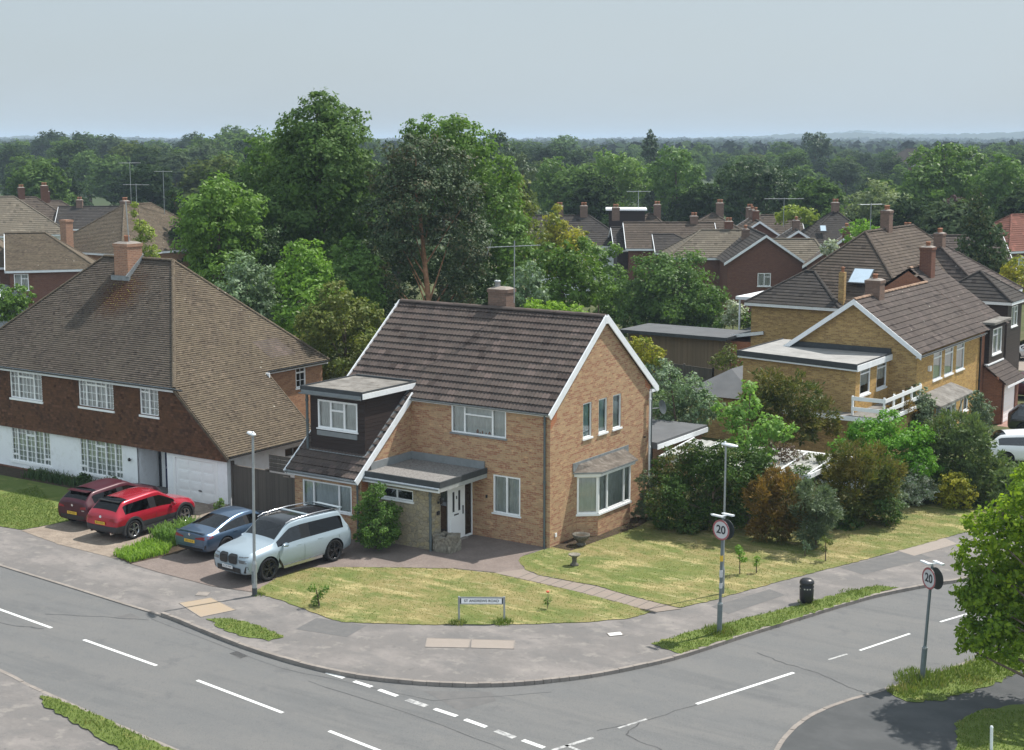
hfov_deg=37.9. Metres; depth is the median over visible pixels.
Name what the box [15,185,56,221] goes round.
house
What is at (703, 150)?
ash tree
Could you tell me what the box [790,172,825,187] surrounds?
beech tree
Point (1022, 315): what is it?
garden lawn
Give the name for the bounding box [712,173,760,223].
lime tree
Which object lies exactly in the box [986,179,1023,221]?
oak tree
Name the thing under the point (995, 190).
oak tree
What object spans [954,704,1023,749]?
lawn
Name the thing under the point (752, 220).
house
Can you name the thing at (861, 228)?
apple tree
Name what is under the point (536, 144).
ash tree
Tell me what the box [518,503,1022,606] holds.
lawn
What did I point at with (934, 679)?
grass
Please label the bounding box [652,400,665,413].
satellite dish
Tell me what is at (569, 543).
flower bed
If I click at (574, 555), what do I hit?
bird bath
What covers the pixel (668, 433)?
garage
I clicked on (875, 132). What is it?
hills
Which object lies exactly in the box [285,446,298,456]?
window
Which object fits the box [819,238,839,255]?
lilac shrub
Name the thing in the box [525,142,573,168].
beech tree
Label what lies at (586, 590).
path joints
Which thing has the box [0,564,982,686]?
kerb
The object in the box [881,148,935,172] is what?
building
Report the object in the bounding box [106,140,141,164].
oak tree
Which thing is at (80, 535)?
driveway
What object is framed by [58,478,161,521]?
parked car
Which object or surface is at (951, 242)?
house
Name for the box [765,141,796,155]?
lime tree
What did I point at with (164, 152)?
oak tree
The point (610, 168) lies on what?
oak tree
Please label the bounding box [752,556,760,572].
sapling
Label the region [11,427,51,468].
window
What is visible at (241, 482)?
timber gate
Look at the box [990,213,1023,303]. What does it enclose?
house
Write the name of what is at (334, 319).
deciduous tree
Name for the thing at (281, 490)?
timber fence
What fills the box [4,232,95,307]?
house
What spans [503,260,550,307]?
elder tree
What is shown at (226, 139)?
ash tree
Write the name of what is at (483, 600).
street name sign
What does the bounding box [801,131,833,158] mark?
oak tree
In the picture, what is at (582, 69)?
sky
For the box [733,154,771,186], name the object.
lime tree
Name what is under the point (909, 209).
beech tree
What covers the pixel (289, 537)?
parked car
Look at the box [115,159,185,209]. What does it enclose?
beech tree
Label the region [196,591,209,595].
manhole cover
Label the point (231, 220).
ash tree
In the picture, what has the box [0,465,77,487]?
flower bed
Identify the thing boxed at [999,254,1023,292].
cherry tree
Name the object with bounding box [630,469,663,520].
viburnum shrub
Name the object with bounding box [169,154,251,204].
oak tree
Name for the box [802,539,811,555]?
rose bush
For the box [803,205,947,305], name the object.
house
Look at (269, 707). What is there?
road marking
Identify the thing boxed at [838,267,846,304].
chimney
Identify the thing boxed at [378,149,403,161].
lime tree
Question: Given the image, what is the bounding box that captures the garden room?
[619,323,745,368]
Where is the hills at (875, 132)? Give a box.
[150,130,958,139]
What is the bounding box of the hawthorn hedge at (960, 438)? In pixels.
[914,407,1012,507]
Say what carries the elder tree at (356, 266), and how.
on the garden soil
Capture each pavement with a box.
[0,452,1022,681]
[0,672,120,749]
[780,670,1023,749]
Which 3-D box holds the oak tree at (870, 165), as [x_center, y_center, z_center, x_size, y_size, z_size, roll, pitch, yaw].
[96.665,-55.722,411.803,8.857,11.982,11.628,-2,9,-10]
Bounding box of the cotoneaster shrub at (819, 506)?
[786,478,846,549]
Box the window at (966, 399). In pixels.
[963,398,968,411]
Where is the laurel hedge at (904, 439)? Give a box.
[826,407,943,480]
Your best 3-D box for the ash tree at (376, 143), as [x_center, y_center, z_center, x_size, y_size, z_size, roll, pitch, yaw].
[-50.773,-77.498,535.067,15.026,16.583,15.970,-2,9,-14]
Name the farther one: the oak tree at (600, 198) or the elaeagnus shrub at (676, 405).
the oak tree at (600, 198)
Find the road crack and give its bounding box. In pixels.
[0,614,865,749]
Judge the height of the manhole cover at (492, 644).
0.031 m
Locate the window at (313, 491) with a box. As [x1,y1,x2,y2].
[303,479,352,515]
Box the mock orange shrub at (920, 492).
[898,461,939,506]
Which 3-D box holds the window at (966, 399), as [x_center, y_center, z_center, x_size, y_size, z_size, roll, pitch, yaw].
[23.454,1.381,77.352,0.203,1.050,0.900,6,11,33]
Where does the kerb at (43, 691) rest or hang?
on the road
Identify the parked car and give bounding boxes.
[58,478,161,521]
[86,487,194,538]
[175,506,271,551]
[214,502,350,580]
[987,429,1023,466]
[1007,403,1023,428]
[1018,372,1023,394]
[1019,340,1023,358]
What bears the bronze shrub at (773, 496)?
on the lawn at (650, 564)
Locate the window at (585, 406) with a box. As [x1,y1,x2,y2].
[582,402,592,440]
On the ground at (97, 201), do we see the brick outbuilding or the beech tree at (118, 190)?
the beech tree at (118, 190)
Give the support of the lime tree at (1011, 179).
on the ground at (97, 201)
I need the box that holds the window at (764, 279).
[757,273,770,286]
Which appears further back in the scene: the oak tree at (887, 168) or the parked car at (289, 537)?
the oak tree at (887, 168)
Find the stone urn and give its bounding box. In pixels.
[572,532,589,545]
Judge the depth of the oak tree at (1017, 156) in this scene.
293.17 m
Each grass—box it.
[0,485,1023,749]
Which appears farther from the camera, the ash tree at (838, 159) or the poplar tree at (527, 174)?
the ash tree at (838, 159)
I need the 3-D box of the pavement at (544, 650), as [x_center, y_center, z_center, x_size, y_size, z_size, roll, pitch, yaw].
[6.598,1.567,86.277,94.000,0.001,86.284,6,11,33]
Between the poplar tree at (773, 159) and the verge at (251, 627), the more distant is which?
the poplar tree at (773, 159)
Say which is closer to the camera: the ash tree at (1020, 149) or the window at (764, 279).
the window at (764, 279)
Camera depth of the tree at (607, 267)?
99.66 m
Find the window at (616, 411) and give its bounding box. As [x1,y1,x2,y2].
[612,393,622,430]
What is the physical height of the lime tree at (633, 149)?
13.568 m
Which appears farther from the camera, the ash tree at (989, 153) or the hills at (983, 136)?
the hills at (983, 136)
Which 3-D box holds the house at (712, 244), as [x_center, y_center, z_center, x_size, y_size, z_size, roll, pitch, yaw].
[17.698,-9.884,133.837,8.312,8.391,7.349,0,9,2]
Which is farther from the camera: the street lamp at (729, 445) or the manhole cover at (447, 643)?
the street lamp at (729, 445)
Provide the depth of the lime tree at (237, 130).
517.51 m
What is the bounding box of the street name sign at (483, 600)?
[458,596,504,618]
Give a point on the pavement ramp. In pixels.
(117, 593)
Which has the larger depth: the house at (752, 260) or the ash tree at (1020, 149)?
the ash tree at (1020, 149)
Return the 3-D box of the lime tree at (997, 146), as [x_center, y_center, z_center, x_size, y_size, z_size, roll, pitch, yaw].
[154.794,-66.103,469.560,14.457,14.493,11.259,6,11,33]
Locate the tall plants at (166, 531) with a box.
[146,514,203,545]
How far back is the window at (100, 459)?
65.61 m
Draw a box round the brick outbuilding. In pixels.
[731,327,763,366]
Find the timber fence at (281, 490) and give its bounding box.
[267,454,294,511]
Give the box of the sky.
[0,0,1023,139]
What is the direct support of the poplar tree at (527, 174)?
on the garden lawn at (1022, 315)
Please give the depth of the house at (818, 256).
119.97 m
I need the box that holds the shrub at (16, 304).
[0,283,36,323]
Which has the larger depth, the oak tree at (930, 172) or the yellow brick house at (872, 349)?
the oak tree at (930, 172)
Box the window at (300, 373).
[295,368,305,389]
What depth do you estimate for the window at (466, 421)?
56.63 m
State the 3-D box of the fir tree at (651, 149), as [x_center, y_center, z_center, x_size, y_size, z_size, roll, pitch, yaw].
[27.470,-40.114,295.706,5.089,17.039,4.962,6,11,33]
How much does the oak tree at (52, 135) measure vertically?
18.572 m
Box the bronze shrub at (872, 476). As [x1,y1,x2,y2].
[807,435,908,524]
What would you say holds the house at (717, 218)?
on the garden lawn at (1022, 315)
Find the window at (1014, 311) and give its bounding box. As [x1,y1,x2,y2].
[1011,305,1017,327]
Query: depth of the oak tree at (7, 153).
367.52 m
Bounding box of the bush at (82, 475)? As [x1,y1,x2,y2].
[75,472,92,485]
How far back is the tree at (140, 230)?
126.76 m
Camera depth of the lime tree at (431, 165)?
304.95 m
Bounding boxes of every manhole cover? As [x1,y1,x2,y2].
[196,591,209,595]
[425,638,470,647]
[471,639,514,648]
[606,631,623,636]
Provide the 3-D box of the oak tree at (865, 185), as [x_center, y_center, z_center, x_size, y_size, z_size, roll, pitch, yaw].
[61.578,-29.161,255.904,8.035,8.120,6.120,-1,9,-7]
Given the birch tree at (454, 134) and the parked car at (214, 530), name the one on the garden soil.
the birch tree at (454, 134)
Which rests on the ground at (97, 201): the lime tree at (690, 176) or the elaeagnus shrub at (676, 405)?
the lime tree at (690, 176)
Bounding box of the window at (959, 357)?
[955,343,964,372]
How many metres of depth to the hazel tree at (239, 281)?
80.69 m
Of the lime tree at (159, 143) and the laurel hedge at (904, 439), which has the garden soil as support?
the laurel hedge at (904, 439)
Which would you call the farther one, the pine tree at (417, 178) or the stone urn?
the pine tree at (417, 178)
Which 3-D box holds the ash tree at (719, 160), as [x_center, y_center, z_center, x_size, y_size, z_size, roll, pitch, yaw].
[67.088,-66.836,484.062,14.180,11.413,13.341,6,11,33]
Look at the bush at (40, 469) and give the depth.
66.82 m
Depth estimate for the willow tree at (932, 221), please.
131.29 m
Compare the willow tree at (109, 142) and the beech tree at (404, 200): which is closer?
the beech tree at (404, 200)
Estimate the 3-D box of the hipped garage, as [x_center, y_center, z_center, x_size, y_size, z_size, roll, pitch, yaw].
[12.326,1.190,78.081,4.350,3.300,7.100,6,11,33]
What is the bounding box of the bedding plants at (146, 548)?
[112,535,171,561]
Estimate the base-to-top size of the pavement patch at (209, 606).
0.031 m
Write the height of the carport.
2.430 m
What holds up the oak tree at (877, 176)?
on the ground at (97, 201)
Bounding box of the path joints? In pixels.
[518,571,652,610]
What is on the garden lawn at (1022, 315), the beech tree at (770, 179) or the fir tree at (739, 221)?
the beech tree at (770, 179)
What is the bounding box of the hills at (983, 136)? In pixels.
[0,131,1023,139]
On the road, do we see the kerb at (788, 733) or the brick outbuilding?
the kerb at (788, 733)
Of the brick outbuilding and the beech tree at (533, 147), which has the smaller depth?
the brick outbuilding
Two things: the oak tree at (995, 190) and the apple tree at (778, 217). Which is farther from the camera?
the oak tree at (995, 190)
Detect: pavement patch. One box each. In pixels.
[179,597,235,616]
[297,618,366,636]
[711,589,783,613]
[841,552,930,573]
[897,538,956,555]
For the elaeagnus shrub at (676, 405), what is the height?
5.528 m
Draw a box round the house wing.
[743,269,842,345]
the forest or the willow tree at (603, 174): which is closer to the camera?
the willow tree at (603, 174)
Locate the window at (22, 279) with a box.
[14,274,29,290]
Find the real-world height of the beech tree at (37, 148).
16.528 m
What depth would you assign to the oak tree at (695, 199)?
182.53 m
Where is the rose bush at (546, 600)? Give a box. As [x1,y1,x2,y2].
[543,591,551,608]
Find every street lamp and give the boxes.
[247,431,256,596]
[721,441,737,593]
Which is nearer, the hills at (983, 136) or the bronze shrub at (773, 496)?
the bronze shrub at (773, 496)
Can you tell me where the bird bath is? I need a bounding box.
[568,552,579,565]
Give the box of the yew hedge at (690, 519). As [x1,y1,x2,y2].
[641,438,778,534]
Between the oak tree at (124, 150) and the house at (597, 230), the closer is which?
the house at (597, 230)
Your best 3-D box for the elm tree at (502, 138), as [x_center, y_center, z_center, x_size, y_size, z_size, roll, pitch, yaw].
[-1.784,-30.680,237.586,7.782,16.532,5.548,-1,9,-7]
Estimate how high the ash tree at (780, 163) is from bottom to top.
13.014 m
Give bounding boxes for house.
[0,182,60,240]
[0,201,330,507]
[0,239,9,284]
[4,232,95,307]
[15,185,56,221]
[44,191,69,209]
[55,197,118,231]
[73,197,226,283]
[283,280,658,551]
[530,202,619,294]
[606,201,662,227]
[608,226,627,301]
[622,212,715,298]
[652,233,682,265]
[660,217,756,307]
[698,199,740,228]
[716,225,804,318]
[736,206,779,237]
[737,274,987,456]
[745,204,803,234]
[772,238,820,270]
[776,216,823,247]
[801,199,857,246]
[802,223,853,268]
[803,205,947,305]
[885,241,1023,423]
[904,222,1015,277]
[933,228,1023,290]
[957,270,1023,369]
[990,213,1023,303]
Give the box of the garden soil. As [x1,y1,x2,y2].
[322,293,1023,527]
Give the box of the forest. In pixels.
[0,136,1023,168]
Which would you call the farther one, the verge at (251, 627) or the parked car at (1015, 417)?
the parked car at (1015, 417)
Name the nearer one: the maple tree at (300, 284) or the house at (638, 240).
the maple tree at (300, 284)
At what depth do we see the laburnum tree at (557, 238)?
117.23 m
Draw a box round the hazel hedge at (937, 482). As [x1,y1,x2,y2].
[897,454,1002,503]
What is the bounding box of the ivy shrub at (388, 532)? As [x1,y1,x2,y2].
[350,481,404,550]
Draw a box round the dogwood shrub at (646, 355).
[628,335,666,371]
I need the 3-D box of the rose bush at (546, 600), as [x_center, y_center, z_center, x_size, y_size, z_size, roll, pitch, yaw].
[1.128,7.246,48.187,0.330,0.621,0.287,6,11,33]
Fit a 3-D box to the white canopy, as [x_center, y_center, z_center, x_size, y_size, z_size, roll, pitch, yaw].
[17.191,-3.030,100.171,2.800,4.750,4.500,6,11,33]
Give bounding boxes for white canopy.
[735,291,761,329]
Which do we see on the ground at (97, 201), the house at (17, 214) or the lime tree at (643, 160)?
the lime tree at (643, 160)
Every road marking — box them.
[0,609,379,749]
[326,673,544,747]
[405,699,516,738]
[551,654,846,749]
[695,614,966,703]
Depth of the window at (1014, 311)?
94.61 m
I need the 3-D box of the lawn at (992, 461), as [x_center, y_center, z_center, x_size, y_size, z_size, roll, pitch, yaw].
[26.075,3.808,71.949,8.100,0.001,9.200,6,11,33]
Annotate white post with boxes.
[990,725,992,749]
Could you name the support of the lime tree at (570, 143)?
on the ground at (97, 201)
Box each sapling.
[734,544,747,573]
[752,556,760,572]
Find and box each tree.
[0,143,30,180]
[0,152,46,195]
[0,162,34,195]
[4,157,77,205]
[10,138,32,149]
[24,135,59,170]
[35,129,70,146]
[44,137,85,170]
[47,140,101,196]
[49,164,95,205]
[66,150,99,204]
[68,131,97,151]
[78,153,133,204]
[79,131,100,147]
[95,134,132,159]
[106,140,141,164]
[106,166,173,205]
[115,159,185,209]
[122,143,186,186]
[129,201,161,257]
[144,139,172,150]
[149,144,165,151]
[154,149,202,197]
[157,146,174,156]
[165,187,188,215]
[166,145,191,154]
[167,170,269,290]
[168,164,261,296]
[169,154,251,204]
[171,139,192,149]
[181,131,204,143]
[184,142,226,185]
[189,134,224,151]
[206,149,244,165]
[212,129,241,153]
[212,249,285,320]
[215,223,398,351]
[217,144,265,165]
[220,124,250,139]
[227,132,271,149]
[228,125,321,268]
[228,138,240,151]
[233,134,271,151]
[240,87,388,306]
[267,238,346,341]
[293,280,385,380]
[316,231,391,355]
[346,173,434,241]
[352,132,493,303]
[358,135,383,155]
[359,192,446,297]
[360,217,507,308]
[363,146,380,160]
[367,157,387,171]
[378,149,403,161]
[395,112,541,303]
[409,146,422,172]
[419,157,451,188]
[424,191,444,226]
[441,173,491,216]
[477,130,522,178]
[478,186,538,271]
[489,169,552,286]
[500,138,522,154]
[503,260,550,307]
[508,146,535,167]
[513,152,548,215]
[519,139,542,149]
[519,161,544,203]
[524,143,552,160]
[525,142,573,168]
[527,156,577,214]
[527,236,617,310]
[529,157,564,207]
[534,181,564,214]
[535,203,598,278]
[543,162,622,217]
[544,134,582,153]
[559,171,623,226]
[566,148,592,170]
[577,160,634,206]
[580,241,622,312]
[583,146,605,162]
[588,264,633,323]
[592,147,656,206]
[596,144,607,159]
[606,247,731,340]
[618,159,645,201]
[624,144,643,157]
[624,156,648,199]
[632,177,686,212]
[634,152,656,177]
[634,178,675,219]
[639,129,661,162]
[641,143,709,220]
[661,148,678,170]
[661,186,701,221]
[667,158,700,172]
[668,181,727,221]
[673,150,708,172]
[677,163,702,186]
[692,142,712,177]
[701,151,731,181]
[705,158,798,220]
[710,379,799,524]
[712,155,745,177]
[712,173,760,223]
[727,166,758,184]
[732,189,745,224]
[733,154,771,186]
[745,152,765,161]
[761,152,782,170]
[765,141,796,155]
[769,182,829,223]
[773,148,822,177]
[773,153,818,188]
[774,204,819,228]
[779,164,834,186]
[788,175,850,227]
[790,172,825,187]
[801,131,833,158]
[802,147,828,167]
[811,156,831,179]
[820,155,870,203]
[826,157,866,210]
[838,218,879,242]
[841,178,915,229]
[848,171,895,203]
[850,179,896,212]
[852,151,877,182]
[852,183,873,204]
[870,153,880,173]
[871,186,932,219]
[871,193,950,231]
[876,148,895,168]
[876,155,911,182]
[888,164,910,187]
[894,141,990,210]
[917,198,989,233]
[929,180,977,207]
[943,194,968,206]
[948,462,1023,676]
[954,187,1013,275]
[965,147,987,159]
[969,152,1023,220]
[977,148,1009,167]
[982,163,1023,183]
[983,142,1011,156]
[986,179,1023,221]
[998,154,1023,173]
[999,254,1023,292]
[1006,142,1023,157]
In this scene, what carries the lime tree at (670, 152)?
on the ground at (97, 201)
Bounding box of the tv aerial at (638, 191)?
[627,190,650,207]
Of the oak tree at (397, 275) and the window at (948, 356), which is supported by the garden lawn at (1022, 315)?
the oak tree at (397, 275)
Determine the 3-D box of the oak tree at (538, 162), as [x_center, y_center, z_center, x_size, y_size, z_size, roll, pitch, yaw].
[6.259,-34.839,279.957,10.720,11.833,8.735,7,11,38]
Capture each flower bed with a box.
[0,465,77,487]
[115,545,185,562]
[553,509,646,550]
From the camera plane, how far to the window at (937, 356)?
73.18 m
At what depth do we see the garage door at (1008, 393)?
80.35 m
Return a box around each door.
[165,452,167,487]
[176,457,216,503]
[449,485,463,536]
[1003,382,1014,421]
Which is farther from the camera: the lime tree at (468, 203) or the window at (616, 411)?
the lime tree at (468, 203)
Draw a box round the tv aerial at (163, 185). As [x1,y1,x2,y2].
[154,171,171,213]
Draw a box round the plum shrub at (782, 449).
[762,440,808,503]
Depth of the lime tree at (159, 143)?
482.99 m
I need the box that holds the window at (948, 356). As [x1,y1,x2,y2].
[944,347,953,377]
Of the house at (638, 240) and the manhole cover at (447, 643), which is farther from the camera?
the house at (638, 240)
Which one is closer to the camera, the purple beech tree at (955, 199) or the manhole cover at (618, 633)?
the manhole cover at (618, 633)
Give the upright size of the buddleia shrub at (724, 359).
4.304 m
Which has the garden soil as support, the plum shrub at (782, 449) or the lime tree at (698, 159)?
the plum shrub at (782, 449)
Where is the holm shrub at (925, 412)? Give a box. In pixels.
[905,382,996,435]
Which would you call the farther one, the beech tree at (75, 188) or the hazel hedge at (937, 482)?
the beech tree at (75, 188)
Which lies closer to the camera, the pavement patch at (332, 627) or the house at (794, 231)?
the pavement patch at (332, 627)
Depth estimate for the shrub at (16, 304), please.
87.55 m
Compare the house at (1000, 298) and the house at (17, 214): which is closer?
the house at (1000, 298)
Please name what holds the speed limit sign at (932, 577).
on the verge at (946, 691)
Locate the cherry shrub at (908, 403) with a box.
[885,391,917,419]
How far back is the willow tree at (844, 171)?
315.70 m
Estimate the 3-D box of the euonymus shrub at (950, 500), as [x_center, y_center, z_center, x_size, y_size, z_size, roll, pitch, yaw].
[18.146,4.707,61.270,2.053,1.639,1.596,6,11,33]
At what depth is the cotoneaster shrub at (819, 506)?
54.93 m
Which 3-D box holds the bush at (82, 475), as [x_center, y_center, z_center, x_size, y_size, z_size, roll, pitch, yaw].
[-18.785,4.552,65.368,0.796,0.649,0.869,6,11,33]
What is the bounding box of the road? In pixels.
[0,298,1002,749]
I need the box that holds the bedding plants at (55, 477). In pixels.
[20,466,101,486]
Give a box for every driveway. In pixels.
[22,501,215,557]
[130,535,542,591]
[997,420,1007,426]
[1018,357,1023,370]
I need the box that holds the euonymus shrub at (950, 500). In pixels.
[930,470,978,509]
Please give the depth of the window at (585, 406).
57.09 m
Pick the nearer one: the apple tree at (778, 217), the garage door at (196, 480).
the garage door at (196, 480)
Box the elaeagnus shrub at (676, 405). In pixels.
[644,357,725,435]
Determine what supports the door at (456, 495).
in the brick house at (500, 415)
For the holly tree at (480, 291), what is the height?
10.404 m
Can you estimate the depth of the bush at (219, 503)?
60.36 m
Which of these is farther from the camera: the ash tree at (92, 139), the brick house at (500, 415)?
the ash tree at (92, 139)
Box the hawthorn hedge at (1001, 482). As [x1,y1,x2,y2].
[986,459,1021,517]
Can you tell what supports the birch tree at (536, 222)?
on the garden soil
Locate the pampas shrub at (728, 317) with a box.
[720,299,748,328]
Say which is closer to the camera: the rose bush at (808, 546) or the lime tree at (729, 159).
the rose bush at (808, 546)
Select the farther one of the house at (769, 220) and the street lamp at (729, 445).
the house at (769, 220)
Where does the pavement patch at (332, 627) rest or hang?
on the pavement at (544, 650)
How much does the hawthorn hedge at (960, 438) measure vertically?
4.099 m
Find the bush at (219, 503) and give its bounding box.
[212,497,224,509]
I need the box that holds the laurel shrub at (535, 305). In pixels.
[520,297,587,311]
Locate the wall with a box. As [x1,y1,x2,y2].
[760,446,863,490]
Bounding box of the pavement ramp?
[0,552,168,612]
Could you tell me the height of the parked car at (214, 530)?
1.416 m
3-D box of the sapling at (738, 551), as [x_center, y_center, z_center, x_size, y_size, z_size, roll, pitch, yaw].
[7.982,6.432,51.993,0.486,1.082,0.436,-1,9,-4]
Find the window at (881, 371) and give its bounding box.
[876,362,886,391]
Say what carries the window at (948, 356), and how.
in the yellow brick house at (872, 349)
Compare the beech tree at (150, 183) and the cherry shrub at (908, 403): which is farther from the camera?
the beech tree at (150, 183)
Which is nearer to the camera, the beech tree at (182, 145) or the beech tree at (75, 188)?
the beech tree at (75, 188)
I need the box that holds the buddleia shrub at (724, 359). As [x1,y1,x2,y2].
[707,343,742,370]
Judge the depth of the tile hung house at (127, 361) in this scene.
65.83 m
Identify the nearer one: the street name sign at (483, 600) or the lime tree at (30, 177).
the street name sign at (483, 600)
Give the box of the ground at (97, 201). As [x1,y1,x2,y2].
[0,171,856,244]
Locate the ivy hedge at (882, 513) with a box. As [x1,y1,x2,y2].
[774,462,904,530]
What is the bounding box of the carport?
[659,437,836,527]
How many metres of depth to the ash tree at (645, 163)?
458.09 m
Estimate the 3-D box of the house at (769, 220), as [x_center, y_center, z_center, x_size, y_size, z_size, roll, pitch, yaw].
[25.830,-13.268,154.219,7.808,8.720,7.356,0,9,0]
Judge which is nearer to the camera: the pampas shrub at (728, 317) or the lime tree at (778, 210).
the pampas shrub at (728, 317)
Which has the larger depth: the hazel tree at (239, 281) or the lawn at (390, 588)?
the hazel tree at (239, 281)
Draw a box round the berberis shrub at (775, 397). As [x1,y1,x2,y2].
[738,366,843,478]
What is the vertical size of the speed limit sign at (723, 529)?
3.773 m
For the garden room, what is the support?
on the garden soil
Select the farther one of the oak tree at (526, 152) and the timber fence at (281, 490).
the oak tree at (526, 152)
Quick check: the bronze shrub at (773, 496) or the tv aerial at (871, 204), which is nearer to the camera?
the bronze shrub at (773, 496)
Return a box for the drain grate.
[229,651,247,658]
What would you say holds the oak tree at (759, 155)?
on the ground at (97, 201)
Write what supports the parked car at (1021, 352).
on the driveway at (1021, 363)
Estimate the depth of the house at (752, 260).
124.33 m
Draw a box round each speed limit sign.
[711,512,734,633]
[920,560,944,677]
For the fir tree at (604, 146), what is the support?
on the ground at (97, 201)
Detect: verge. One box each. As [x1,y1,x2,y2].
[40,695,173,749]
[207,618,283,640]
[652,585,896,653]
[891,646,1023,701]
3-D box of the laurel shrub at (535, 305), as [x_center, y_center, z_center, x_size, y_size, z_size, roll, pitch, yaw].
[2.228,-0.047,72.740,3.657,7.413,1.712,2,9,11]
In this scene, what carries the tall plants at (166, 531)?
on the flower bed at (176, 549)
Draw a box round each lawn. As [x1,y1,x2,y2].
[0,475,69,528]
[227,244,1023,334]
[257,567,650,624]
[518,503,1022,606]
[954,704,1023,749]
[957,446,1023,469]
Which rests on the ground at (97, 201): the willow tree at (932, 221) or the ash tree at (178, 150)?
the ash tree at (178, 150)
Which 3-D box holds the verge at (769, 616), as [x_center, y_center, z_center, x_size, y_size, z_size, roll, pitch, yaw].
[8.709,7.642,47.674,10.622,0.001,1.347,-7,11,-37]
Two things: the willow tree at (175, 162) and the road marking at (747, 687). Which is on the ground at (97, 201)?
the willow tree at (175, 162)
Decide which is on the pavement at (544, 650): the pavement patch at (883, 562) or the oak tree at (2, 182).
the pavement patch at (883, 562)
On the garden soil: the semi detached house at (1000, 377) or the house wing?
the house wing
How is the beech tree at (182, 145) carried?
on the ground at (97, 201)
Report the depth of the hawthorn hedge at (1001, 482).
59.73 m
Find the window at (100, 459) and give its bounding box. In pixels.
[79,438,124,480]
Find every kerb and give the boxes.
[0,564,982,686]
[0,669,178,749]
[774,659,971,749]
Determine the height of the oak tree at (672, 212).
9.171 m
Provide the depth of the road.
41.64 m
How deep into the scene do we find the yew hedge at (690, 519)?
57.39 m
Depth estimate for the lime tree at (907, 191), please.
177.96 m
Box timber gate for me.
[231,461,269,510]
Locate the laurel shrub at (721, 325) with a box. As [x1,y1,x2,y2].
[713,311,750,328]
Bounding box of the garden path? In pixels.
[496,569,680,611]
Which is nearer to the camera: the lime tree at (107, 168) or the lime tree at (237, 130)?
the lime tree at (107, 168)
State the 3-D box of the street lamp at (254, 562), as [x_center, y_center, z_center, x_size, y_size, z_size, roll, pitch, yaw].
[-8.561,4.574,49.448,0.282,5.586,0.633,-2,9,-15]
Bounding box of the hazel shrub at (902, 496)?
[871,481,909,520]
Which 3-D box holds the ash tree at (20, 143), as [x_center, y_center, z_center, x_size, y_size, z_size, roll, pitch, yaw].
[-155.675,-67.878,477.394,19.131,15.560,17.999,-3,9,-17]
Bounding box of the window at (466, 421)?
[450,406,506,440]
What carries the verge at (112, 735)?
on the pavement at (29, 720)
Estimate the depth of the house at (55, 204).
176.67 m
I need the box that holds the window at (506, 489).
[491,474,520,517]
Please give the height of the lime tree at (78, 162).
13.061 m
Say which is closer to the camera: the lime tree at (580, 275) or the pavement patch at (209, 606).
the pavement patch at (209, 606)
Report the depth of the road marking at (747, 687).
42.25 m
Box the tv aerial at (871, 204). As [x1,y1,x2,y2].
[857,203,884,229]
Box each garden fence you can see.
[647,360,713,389]
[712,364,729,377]
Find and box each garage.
[651,419,707,499]
[688,365,742,438]
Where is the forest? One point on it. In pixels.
(719, 145)
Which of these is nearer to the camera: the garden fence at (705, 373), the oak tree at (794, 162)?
the garden fence at (705, 373)
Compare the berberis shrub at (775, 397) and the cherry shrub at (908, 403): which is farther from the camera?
the cherry shrub at (908, 403)
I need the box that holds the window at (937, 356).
[932,351,942,381]
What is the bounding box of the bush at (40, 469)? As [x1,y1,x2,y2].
[34,468,46,477]
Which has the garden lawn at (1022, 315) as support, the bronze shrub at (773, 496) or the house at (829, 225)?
the house at (829, 225)
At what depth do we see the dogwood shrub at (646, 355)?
66.22 m
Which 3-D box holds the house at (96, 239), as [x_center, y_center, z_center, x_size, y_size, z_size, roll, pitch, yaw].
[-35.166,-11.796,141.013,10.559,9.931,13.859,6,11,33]
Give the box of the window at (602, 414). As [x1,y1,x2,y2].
[598,397,608,435]
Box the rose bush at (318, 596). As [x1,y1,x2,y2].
[307,584,329,605]
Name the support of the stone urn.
on the flower bed at (569, 543)
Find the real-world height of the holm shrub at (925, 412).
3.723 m
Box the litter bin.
[799,578,813,602]
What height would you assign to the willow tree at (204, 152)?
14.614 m
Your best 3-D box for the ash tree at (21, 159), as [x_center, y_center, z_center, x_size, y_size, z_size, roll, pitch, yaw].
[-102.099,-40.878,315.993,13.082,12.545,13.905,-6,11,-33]
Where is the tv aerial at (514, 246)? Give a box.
[487,240,540,302]
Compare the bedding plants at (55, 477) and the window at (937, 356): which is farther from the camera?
the window at (937, 356)
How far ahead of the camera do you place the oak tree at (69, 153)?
322.96 m
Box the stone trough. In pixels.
[433,531,461,553]
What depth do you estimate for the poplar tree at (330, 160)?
91.36 m
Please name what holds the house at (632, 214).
on the garden lawn at (1022, 315)
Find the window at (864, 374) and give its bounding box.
[859,368,870,396]
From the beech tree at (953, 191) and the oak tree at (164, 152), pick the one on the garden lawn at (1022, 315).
the beech tree at (953, 191)
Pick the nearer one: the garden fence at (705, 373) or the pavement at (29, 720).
the pavement at (29, 720)
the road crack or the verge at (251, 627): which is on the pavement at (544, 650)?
the verge at (251, 627)
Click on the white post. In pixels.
(991, 737)
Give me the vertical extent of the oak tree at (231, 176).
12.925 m
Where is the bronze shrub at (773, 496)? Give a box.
[739,461,814,544]
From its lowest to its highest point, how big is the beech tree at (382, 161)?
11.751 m
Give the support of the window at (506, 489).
in the brick house at (500, 415)

